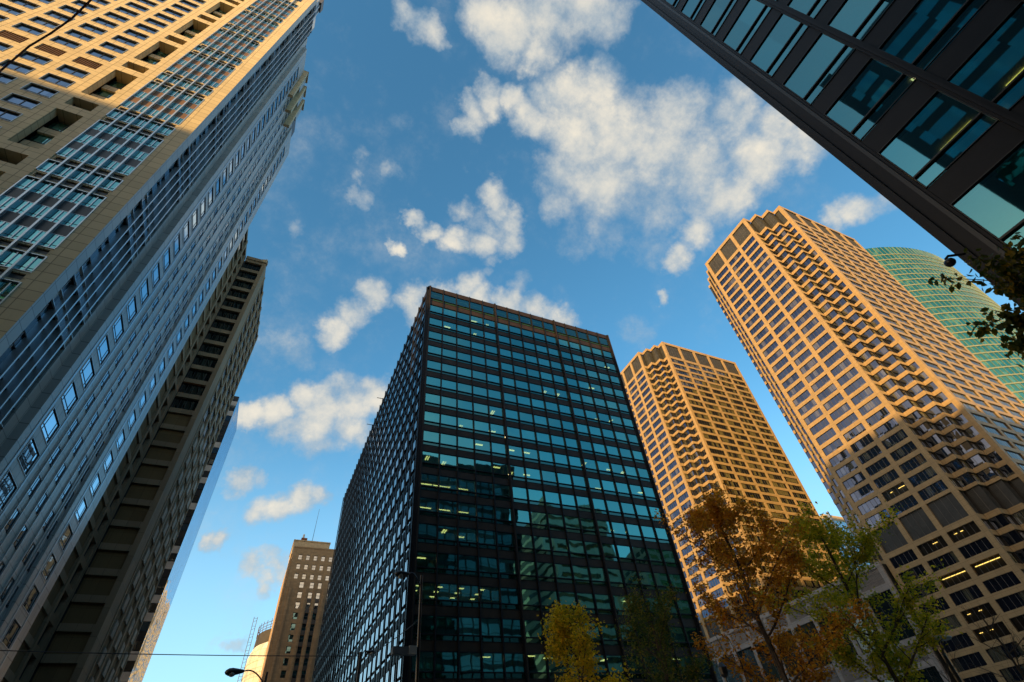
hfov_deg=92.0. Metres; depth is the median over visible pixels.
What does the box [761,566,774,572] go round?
window
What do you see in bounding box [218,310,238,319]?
window
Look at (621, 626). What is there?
window
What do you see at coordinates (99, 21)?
window
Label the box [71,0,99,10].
window
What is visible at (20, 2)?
window
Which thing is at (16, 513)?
window
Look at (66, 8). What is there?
window
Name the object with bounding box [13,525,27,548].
window
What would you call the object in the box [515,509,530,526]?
window
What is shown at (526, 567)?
window
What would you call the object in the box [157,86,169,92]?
curtain window
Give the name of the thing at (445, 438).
window
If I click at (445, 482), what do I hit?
window
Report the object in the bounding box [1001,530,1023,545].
window
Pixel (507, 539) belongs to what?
window
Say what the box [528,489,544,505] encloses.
window
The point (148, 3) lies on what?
window
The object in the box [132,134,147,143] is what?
curtain window
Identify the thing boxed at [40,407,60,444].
window
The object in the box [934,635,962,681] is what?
twin lamp
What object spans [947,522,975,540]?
window
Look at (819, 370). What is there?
window
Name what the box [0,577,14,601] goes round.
window
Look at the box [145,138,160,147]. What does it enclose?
curtain window
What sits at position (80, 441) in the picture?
window
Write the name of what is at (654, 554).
window
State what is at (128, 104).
curtain window
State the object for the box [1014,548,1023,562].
window
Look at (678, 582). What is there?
window
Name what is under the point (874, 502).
window
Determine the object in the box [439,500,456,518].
window
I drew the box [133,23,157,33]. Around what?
window
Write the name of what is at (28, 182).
curtain window
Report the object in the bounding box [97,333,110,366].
window
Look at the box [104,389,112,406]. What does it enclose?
window
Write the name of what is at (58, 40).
window
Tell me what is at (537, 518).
window
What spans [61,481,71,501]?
window
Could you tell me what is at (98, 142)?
curtain window
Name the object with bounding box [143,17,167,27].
window
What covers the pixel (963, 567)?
window
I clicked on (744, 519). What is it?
window
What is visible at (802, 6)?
window
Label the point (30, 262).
curtain window
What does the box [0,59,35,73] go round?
window
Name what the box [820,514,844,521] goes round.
stone building
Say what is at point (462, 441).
window
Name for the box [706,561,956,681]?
podium building
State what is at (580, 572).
window
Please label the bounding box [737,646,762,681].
window
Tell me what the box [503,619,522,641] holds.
window
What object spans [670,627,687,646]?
window
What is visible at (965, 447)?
window
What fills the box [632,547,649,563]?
window
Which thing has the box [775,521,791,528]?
window
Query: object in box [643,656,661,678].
window
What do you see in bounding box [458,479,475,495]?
window
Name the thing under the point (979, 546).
window
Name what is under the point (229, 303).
window
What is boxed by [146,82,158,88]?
curtain window
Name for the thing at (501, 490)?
window
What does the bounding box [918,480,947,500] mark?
window
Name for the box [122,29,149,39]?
window
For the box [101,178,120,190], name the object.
curtain window
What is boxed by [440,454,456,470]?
window
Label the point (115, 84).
window
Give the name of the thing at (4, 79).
window
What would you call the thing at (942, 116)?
window
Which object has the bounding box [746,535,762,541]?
window
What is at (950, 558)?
window
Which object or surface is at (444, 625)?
window
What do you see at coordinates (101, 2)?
window
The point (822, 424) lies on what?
window
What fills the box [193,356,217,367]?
window
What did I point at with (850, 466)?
window
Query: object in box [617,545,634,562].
window
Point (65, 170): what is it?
curtain window
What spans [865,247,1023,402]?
curved glass tower
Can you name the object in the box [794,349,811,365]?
window
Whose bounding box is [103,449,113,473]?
window
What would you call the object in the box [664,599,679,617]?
window
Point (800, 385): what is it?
window
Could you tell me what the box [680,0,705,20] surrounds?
window
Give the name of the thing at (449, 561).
window
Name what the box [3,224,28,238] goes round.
curtain window
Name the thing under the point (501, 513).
window
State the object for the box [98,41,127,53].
window
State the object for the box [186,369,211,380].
window
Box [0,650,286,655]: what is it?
span wire
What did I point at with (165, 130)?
curtain window
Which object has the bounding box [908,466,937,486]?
window
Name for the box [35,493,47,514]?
window
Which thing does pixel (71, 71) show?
window
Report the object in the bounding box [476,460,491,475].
window
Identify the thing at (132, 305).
window
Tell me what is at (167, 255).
window
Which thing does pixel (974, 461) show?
window
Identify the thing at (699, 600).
window
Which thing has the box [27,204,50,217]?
curtain window
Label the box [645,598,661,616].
window
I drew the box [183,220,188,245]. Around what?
window
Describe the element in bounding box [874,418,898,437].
window
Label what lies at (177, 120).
curtain window
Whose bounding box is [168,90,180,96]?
curtain window
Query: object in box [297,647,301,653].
window
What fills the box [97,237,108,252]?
curtain window
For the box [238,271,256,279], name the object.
window
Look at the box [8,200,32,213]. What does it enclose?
curtain window
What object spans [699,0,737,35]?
window
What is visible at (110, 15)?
window
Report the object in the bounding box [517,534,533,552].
window
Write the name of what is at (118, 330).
window
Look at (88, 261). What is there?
curtain window
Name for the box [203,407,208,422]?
window
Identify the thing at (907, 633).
window
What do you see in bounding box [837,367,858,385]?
window
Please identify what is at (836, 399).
window
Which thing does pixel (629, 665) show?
window
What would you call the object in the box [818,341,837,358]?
window
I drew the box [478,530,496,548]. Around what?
window
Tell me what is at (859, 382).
window
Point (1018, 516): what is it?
window
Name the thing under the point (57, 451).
window
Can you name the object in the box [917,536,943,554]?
window
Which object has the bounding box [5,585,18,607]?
window
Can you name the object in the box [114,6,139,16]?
window
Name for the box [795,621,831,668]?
window
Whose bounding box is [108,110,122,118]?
curtain window
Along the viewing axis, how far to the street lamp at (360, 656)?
28.07 m
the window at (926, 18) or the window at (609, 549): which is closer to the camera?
the window at (926, 18)
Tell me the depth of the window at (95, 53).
74.53 m
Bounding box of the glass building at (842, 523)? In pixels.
[822,511,868,571]
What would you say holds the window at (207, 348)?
in the concrete tower at (99, 598)
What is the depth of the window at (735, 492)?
204.49 m
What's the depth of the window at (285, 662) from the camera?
161.35 m
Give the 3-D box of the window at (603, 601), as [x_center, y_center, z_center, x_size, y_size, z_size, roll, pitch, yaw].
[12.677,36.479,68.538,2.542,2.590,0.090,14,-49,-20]
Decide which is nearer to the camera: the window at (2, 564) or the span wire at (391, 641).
the span wire at (391, 641)
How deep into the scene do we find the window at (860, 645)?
132.82 m
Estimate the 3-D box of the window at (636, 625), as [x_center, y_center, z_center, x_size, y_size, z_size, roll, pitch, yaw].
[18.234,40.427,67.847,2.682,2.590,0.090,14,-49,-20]
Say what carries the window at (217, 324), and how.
in the concrete tower at (99, 598)
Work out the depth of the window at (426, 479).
70.57 m
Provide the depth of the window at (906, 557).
129.57 m
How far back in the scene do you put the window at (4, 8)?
72.95 m
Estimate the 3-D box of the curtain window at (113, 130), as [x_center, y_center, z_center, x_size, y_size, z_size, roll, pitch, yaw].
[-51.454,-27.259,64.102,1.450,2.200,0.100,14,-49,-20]
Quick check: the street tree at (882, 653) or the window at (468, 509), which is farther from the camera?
the window at (468, 509)
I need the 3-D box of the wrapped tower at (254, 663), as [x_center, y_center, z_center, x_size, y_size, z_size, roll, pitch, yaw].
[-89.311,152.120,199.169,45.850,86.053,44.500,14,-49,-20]
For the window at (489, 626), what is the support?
in the office building at (501, 490)
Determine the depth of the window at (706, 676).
67.98 m
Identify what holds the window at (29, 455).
in the limestone tower at (144, 148)
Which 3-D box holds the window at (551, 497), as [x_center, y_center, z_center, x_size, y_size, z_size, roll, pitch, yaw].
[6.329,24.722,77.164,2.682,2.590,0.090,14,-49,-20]
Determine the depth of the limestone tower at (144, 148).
64.86 m
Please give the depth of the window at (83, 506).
63.84 m
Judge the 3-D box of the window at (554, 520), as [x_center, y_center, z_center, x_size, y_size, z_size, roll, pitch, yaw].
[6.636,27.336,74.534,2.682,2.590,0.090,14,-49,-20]
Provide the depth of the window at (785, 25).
24.24 m
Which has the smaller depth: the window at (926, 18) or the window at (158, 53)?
the window at (926, 18)
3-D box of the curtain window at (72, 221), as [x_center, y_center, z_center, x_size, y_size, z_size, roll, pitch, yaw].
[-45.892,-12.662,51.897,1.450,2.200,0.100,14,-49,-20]
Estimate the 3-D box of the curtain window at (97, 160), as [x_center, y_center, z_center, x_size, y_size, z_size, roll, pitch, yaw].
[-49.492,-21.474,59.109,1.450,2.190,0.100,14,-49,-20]
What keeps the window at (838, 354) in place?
in the granite tower at (882, 384)
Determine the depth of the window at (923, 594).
123.79 m
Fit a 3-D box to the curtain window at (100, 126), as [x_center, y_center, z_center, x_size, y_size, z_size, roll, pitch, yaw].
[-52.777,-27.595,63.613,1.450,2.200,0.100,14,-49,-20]
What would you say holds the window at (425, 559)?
in the office building at (501, 490)
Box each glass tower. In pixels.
[120,396,239,681]
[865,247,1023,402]
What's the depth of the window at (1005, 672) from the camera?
106.30 m
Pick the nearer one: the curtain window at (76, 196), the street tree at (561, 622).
the street tree at (561, 622)
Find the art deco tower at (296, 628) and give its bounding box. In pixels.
[259,509,334,681]
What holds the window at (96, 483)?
in the limestone tower at (144, 148)
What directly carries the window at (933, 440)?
in the granite tower at (882, 384)
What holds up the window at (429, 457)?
in the office building at (501, 490)
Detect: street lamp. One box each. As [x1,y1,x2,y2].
[225,668,267,681]
[356,650,375,681]
[391,570,422,681]
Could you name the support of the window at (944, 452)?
in the granite tower at (882, 384)
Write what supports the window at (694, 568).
in the granite tower at (702, 423)
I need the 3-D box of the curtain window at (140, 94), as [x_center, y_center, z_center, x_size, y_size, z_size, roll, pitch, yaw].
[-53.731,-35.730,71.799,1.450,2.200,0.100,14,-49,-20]
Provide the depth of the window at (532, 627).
62.18 m
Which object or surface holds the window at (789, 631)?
in the podium building at (880, 577)
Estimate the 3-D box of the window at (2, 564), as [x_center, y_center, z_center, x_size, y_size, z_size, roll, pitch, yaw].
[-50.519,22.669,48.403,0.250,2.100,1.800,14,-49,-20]
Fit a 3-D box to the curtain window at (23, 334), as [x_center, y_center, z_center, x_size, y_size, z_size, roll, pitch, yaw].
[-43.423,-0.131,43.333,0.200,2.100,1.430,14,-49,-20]
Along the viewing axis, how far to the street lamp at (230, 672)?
25.41 m
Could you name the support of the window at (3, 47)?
in the limestone tower at (144, 148)
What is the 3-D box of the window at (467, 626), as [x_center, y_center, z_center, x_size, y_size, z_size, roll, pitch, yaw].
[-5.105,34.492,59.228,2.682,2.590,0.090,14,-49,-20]
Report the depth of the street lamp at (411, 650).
18.67 m
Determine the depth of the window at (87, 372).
55.59 m
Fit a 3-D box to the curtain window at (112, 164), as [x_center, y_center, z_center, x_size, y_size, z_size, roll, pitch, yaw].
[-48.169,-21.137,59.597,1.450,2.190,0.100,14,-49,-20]
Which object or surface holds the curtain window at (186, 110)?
in the limestone tower at (144, 148)
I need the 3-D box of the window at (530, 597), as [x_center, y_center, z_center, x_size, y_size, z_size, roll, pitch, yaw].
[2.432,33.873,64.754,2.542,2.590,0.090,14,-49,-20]
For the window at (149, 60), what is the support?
in the limestone tower at (144, 148)
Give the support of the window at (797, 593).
in the granite tower at (702, 423)
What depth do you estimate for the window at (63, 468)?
56.43 m
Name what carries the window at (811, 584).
in the granite tower at (702, 423)
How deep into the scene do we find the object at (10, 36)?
68.72 m
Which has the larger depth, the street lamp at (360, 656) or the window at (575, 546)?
the window at (575, 546)
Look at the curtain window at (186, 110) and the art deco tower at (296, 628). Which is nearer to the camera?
the curtain window at (186, 110)
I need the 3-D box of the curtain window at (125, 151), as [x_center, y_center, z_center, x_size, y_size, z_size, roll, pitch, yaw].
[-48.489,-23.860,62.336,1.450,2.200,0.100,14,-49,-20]
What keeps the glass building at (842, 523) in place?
on the ground
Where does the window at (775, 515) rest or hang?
in the granite tower at (702, 423)
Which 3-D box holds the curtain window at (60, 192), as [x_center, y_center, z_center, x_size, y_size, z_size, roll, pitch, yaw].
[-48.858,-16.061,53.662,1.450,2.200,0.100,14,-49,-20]
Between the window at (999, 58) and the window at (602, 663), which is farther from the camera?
the window at (602, 663)
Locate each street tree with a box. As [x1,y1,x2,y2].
[537,598,638,681]
[613,574,727,681]
[651,480,880,681]
[741,500,962,681]
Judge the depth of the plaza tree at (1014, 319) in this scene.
8.23 m
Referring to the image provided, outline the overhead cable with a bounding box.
[0,0,91,71]
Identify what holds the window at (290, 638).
in the art deco tower at (296, 628)
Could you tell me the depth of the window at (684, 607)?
73.41 m
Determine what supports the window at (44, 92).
in the limestone tower at (144, 148)
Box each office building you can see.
[312,286,717,681]
[641,0,1023,303]
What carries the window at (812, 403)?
in the granite tower at (882, 384)
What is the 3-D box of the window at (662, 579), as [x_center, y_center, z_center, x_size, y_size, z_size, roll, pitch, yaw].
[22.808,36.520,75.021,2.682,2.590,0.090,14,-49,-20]
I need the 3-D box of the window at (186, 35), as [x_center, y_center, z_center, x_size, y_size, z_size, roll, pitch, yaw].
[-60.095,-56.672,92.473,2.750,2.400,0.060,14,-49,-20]
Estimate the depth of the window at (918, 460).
132.71 m
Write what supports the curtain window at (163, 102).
in the limestone tower at (144, 148)
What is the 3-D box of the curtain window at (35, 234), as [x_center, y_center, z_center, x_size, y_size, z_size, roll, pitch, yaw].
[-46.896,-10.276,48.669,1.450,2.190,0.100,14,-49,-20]
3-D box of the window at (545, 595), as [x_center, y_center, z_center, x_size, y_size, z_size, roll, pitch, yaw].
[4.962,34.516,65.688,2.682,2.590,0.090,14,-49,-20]
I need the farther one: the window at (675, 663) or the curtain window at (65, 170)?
the window at (675, 663)
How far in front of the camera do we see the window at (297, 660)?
162.52 m
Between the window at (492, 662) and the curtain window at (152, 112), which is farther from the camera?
the curtain window at (152, 112)
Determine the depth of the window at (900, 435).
138.20 m
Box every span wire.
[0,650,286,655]
[360,620,417,659]
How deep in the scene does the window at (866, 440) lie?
146.03 m
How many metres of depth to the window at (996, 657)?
108.52 m
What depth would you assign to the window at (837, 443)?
153.83 m
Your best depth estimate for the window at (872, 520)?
137.96 m
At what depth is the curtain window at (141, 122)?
67.44 m
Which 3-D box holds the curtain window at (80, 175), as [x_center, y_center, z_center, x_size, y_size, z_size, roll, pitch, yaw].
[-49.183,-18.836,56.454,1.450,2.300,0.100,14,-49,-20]
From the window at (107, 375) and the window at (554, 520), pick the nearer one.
the window at (107, 375)
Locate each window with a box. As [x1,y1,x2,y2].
[0,2,25,15]
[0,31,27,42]
[0,41,12,50]
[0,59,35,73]
[0,72,16,83]
[0,93,41,109]
[0,107,22,121]
[0,195,15,208]
[0,220,8,230]
[0,250,23,266]
[0,280,17,298]
[0,469,17,511]
[0,560,4,572]
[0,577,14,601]
[1,618,21,649]
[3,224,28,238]
[4,508,19,533]
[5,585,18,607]
[7,0,39,9]
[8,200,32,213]
[9,330,26,351]
[11,22,45,35]
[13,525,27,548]
[15,50,52,64]
[16,177,38,189]
[16,254,43,271]
[17,436,39,476]
[19,658,30,679]
[20,82,58,97]
[22,229,45,242]
[22,541,35,564]
[22,583,39,614]
[27,16,60,28]
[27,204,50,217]
[27,475,40,498]
[27,552,38,571]
[29,134,52,144]
[32,182,54,194]
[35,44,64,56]
[35,302,51,322]
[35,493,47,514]
[37,0,54,3]
[38,73,74,87]
[38,161,58,171]
[40,233,64,247]
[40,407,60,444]
[41,552,56,581]
[42,510,54,531]
[43,10,74,21]
[44,209,67,222]
[47,121,69,131]
[48,446,60,466]
[49,35,81,48]
[49,186,70,198]
[54,165,74,176]
[54,463,65,483]
[55,64,89,77]
[58,4,86,15]
[58,147,75,156]
[59,523,72,551]
[61,380,78,416]
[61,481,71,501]
[62,213,85,227]
[62,277,72,291]
[64,29,95,41]
[65,191,86,203]
[67,419,78,438]
[70,170,89,180]
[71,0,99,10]
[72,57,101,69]
[72,436,82,455]
[73,151,91,161]
[75,496,87,523]
[76,134,93,143]
[77,22,106,34]
[78,454,87,473]
[80,355,94,390]
[82,195,103,207]
[82,257,90,268]
[85,48,116,60]
[85,174,104,185]
[85,393,94,412]
[88,156,105,165]
[89,138,106,147]
[89,411,98,430]
[89,471,100,498]
[90,17,118,28]
[92,0,110,5]
[92,122,108,130]
[96,90,113,97]
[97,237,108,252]
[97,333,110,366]
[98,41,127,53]
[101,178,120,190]
[101,371,109,388]
[102,11,129,22]
[102,160,119,169]
[103,142,120,152]
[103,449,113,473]
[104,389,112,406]
[105,126,121,134]
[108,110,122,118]
[109,81,126,89]
[111,35,138,46]
[112,313,124,344]
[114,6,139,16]
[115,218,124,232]
[116,428,125,452]
[117,164,134,174]
[118,130,134,139]
[118,146,134,156]
[121,100,134,107]
[121,114,135,122]
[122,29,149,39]
[124,1,148,11]
[126,294,137,324]
[128,409,136,432]
[131,151,148,160]
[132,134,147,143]
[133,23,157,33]
[133,104,146,111]
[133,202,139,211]
[134,118,147,126]
[135,91,147,98]
[136,0,158,6]
[139,389,146,412]
[140,277,149,306]
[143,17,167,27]
[145,58,158,64]
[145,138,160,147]
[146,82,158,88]
[146,95,158,102]
[146,108,158,115]
[146,122,159,130]
[152,261,160,289]
[153,12,176,22]
[155,51,167,57]
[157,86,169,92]
[157,99,170,106]
[158,74,168,79]
[158,112,170,119]
[158,126,172,134]
[163,246,170,273]
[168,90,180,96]
[169,103,181,109]
[169,116,183,123]
[171,397,198,410]
[173,232,179,258]
[179,93,190,100]
[179,383,204,395]
[180,106,193,114]
[182,34,192,38]
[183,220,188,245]
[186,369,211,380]
[190,97,202,104]
[192,207,197,232]
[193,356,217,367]
[200,343,223,354]
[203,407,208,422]
[206,332,228,342]
[212,320,233,330]
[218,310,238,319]
[223,299,243,308]
[228,289,247,298]
[233,280,252,289]
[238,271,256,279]
[243,262,260,270]
[280,670,285,677]
[283,658,288,664]
[285,646,290,652]
[288,635,292,641]
[290,623,295,629]
[292,671,296,677]
[294,658,299,665]
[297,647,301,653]
[299,635,303,641]
[303,658,307,665]
[411,652,433,677]
[413,615,434,639]
[415,582,435,604]
[417,551,435,572]
[418,523,436,542]
[420,497,437,515]
[421,473,437,490]
[422,451,438,467]
[423,430,438,445]
[435,652,457,677]
[436,616,457,640]
[437,583,457,605]
[438,525,456,544]
[438,553,456,573]
[439,476,456,493]
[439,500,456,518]
[440,433,456,448]
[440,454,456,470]
[458,436,473,451]
[458,457,474,473]
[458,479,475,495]
[459,502,475,520]
[459,528,476,546]
[459,555,477,575]
[459,585,478,606]
[459,617,479,640]
[460,652,481,677]
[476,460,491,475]
[477,481,493,498]
[477,505,494,522]
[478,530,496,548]
[479,557,497,577]
[480,586,499,607]
[481,618,501,641]
[483,653,504,677]
[494,484,509,500]
[496,507,511,524]
[497,532,514,550]
[499,559,516,578]
[501,588,519,608]
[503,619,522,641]
[505,653,525,677]
[512,486,527,502]
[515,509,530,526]
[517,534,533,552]
[519,560,536,580]
[522,589,540,610]
[525,620,543,642]
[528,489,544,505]
[528,654,547,677]
[531,512,547,528]
[534,536,551,554]
[537,562,555,581]
[540,590,558,610]
[544,621,562,642]
[545,491,560,507]
[547,654,567,678]
[548,514,564,530]
[551,538,568,555]
[555,564,573,582]
[559,592,576,611]
[561,494,576,509]
[564,516,581,532]
[568,540,585,557]
[569,655,587,678]
[573,565,590,584]
[577,593,596,613]
[580,518,596,534]
[582,623,601,644]
[585,542,601,559]
[587,655,607,678]
[590,567,606,585]
[595,594,612,613]
[600,624,619,644]
[602,543,618,560]
[607,568,624,586]
[607,656,625,678]
[613,595,627,614]
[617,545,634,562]
[620,625,637,645]
[623,570,640,587]
[626,656,645,678]
[630,597,647,615]
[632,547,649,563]
[636,625,654,645]
[638,571,656,589]
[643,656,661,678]
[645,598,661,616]
[647,548,664,565]
[654,573,671,590]
[654,628,671,645]
[662,657,680,678]
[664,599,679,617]
[665,0,827,18]
[669,574,684,591]
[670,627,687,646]
[677,600,692,618]
[678,657,695,677]
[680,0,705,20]
[685,628,701,647]
[687,564,697,575]
[691,574,702,585]
[694,657,711,678]
[697,546,706,557]
[698,596,708,606]
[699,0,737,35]
[701,609,711,617]
[703,566,715,577]
[707,576,719,588]
[711,587,723,598]
[712,661,722,681]
[720,654,742,681]
[722,0,771,54]
[723,480,739,487]
[726,488,743,495]
[730,497,745,503]
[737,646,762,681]
[740,516,754,522]
[742,525,759,532]
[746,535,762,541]
[749,12,808,76]
[750,500,765,507]
[755,639,781,681]
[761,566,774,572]
[771,512,787,519]
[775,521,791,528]
[775,630,804,676]
[782,32,855,104]
[785,580,802,586]
[787,381,804,397]
[790,590,805,596]
[793,390,810,406]
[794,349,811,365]
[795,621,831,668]
[798,399,816,415]
[799,357,817,373]
[803,580,820,587]
[804,408,822,425]
[804,543,817,549]
[805,365,823,382]
[807,324,824,341]
[810,418,829,435]
[811,374,830,391]
[812,332,831,350]
[816,428,835,444]
[817,384,836,400]
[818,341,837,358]
[818,616,857,659]
[822,438,842,455]
[823,57,916,140]
[823,393,843,410]
[824,349,844,367]
[826,0,894,41]
[829,449,850,466]
[830,358,851,376]
[830,402,850,420]
[835,460,857,477]
[836,413,857,430]
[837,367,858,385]
[843,423,865,441]
[843,472,865,489]
[843,601,878,652]
[844,376,865,395]
[850,434,873,452]
[850,484,873,502]
[851,386,873,405]
[858,396,881,415]
[858,445,881,464]
[858,496,881,514]
[865,509,889,527]
[866,407,889,426]
[866,457,890,476]
[867,589,915,641]
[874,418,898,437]
[874,469,898,488]
[878,0,988,70]
[878,90,999,187]
[882,429,907,448]
[889,549,917,568]
[890,441,916,461]
[890,495,918,514]
[899,453,926,473]
[899,564,927,583]
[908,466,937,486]
[909,581,937,597]
[911,666,943,681]
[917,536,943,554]
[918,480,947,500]
[919,597,949,615]
[925,434,941,447]
[927,551,959,571]
[932,614,961,633]
[934,446,951,459]
[935,417,951,430]
[938,567,966,586]
[940,633,973,652]
[945,429,962,442]
[945,459,962,473]
[946,0,1023,110]
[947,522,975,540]
[949,139,1023,251]
[949,584,983,605]
[951,652,986,671]
[955,441,972,454]
[955,472,973,486]
[958,537,993,558]
[961,602,991,622]
[964,672,997,681]
[966,454,984,467]
[970,553,1001,575]
[973,621,1006,641]
[977,467,996,482]
[983,571,1020,593]
[986,641,1023,662]
[988,514,1009,529]
[995,590,1023,611]
[999,664,1023,681]
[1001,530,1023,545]
[1012,509,1023,524]
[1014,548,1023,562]
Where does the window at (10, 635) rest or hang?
in the limestone tower at (144, 148)
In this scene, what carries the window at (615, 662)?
in the office building at (501, 490)
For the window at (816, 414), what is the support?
in the granite tower at (882, 384)
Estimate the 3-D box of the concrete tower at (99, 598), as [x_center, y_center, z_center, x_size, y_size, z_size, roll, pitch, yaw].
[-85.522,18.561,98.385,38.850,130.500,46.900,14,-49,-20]
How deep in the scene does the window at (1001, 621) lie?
110.85 m
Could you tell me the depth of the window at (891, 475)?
137.79 m
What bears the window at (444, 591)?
in the office building at (501, 490)
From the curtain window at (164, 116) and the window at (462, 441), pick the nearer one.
the curtain window at (164, 116)
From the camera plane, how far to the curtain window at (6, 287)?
43.97 m
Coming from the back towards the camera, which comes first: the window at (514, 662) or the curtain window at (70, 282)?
the window at (514, 662)
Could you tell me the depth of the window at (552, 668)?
60.23 m
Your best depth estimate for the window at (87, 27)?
78.54 m
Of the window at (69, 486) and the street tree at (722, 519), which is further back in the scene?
the window at (69, 486)
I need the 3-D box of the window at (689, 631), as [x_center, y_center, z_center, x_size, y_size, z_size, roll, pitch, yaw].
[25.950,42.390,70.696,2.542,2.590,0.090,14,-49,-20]
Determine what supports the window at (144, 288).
in the limestone tower at (144, 148)
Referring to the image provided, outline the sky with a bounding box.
[142,0,1023,681]
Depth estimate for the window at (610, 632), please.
66.00 m
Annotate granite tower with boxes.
[620,342,846,639]
[705,206,1023,681]
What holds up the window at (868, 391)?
in the granite tower at (882, 384)
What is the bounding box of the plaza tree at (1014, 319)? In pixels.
[928,232,1023,368]
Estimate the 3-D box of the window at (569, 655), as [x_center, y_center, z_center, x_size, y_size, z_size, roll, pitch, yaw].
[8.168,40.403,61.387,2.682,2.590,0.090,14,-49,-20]
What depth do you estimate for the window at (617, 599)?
69.58 m
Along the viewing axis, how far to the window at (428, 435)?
75.84 m
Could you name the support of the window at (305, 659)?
in the art deco tower at (296, 628)
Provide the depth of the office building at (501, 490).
78.02 m
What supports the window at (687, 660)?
in the office building at (501, 490)
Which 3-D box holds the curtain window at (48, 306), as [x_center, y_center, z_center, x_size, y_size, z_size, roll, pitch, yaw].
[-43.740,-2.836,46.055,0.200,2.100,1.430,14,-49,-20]
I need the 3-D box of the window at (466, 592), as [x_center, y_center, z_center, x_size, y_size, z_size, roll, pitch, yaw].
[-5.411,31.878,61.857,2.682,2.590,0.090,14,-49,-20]
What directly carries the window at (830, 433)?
in the granite tower at (882, 384)
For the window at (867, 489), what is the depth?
142.86 m
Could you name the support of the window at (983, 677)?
in the granite tower at (882, 384)
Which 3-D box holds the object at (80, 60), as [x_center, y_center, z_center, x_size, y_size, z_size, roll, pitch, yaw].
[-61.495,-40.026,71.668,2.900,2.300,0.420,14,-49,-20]
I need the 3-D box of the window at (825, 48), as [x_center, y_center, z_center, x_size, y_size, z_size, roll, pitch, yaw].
[13.299,-11.914,21.603,0.080,2.630,2.340,14,-49,-20]
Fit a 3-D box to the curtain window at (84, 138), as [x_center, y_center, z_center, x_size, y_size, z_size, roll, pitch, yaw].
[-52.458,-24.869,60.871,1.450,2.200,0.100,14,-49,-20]
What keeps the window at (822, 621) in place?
in the podium building at (880, 577)
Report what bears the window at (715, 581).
in the granite tower at (702, 423)
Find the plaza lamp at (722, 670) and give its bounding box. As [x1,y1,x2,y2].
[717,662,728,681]
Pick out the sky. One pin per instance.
(583, 164)
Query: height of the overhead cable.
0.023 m
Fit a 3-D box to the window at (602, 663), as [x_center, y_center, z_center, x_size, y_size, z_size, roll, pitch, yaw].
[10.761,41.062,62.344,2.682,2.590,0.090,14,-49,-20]
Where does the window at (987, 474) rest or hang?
in the granite tower at (882, 384)
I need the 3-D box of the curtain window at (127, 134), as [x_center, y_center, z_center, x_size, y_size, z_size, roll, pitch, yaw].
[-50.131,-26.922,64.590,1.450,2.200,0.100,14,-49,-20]
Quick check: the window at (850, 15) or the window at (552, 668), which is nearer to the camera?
the window at (850, 15)
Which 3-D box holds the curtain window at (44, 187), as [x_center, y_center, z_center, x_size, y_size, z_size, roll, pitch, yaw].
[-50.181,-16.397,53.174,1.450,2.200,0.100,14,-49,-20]
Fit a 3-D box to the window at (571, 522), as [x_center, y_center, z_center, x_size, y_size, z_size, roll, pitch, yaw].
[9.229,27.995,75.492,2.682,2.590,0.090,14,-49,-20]
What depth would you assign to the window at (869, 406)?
146.45 m
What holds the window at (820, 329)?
in the granite tower at (882, 384)
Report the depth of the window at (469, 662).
56.66 m
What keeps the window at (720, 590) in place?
in the granite tower at (702, 423)
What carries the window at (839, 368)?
in the granite tower at (882, 384)
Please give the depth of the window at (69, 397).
53.05 m
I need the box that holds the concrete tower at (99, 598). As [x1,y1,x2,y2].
[1,229,267,681]
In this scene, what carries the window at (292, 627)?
in the art deco tower at (296, 628)
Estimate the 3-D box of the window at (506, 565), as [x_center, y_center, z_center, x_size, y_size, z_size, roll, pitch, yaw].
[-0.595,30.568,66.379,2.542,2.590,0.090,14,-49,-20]
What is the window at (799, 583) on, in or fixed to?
in the granite tower at (702, 423)
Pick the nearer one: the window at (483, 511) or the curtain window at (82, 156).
the curtain window at (82, 156)
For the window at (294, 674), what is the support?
in the art deco tower at (296, 628)
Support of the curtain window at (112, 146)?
in the limestone tower at (144, 148)
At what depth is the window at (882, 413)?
143.70 m
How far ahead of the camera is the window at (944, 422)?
134.44 m
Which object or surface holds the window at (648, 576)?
in the office building at (501, 490)
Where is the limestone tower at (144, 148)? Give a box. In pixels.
[0,0,323,681]
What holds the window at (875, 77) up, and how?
in the office building at (913, 110)
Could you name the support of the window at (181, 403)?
in the concrete tower at (99, 598)
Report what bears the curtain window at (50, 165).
in the limestone tower at (144, 148)
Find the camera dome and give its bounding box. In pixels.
[944,253,964,266]
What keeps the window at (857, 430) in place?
in the granite tower at (882, 384)
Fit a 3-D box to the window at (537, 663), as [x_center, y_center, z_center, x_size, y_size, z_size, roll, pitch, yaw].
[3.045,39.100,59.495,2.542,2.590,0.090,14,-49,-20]
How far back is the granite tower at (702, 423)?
226.84 m
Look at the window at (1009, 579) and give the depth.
111.19 m
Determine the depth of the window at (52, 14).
77.01 m
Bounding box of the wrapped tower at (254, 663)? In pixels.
[237,617,272,681]
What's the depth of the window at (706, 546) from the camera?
195.70 m
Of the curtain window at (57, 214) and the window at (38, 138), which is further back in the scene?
the window at (38, 138)
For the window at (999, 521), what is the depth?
116.69 m
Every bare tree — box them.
[912,638,963,681]
[953,598,1023,681]
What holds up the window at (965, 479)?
in the granite tower at (882, 384)

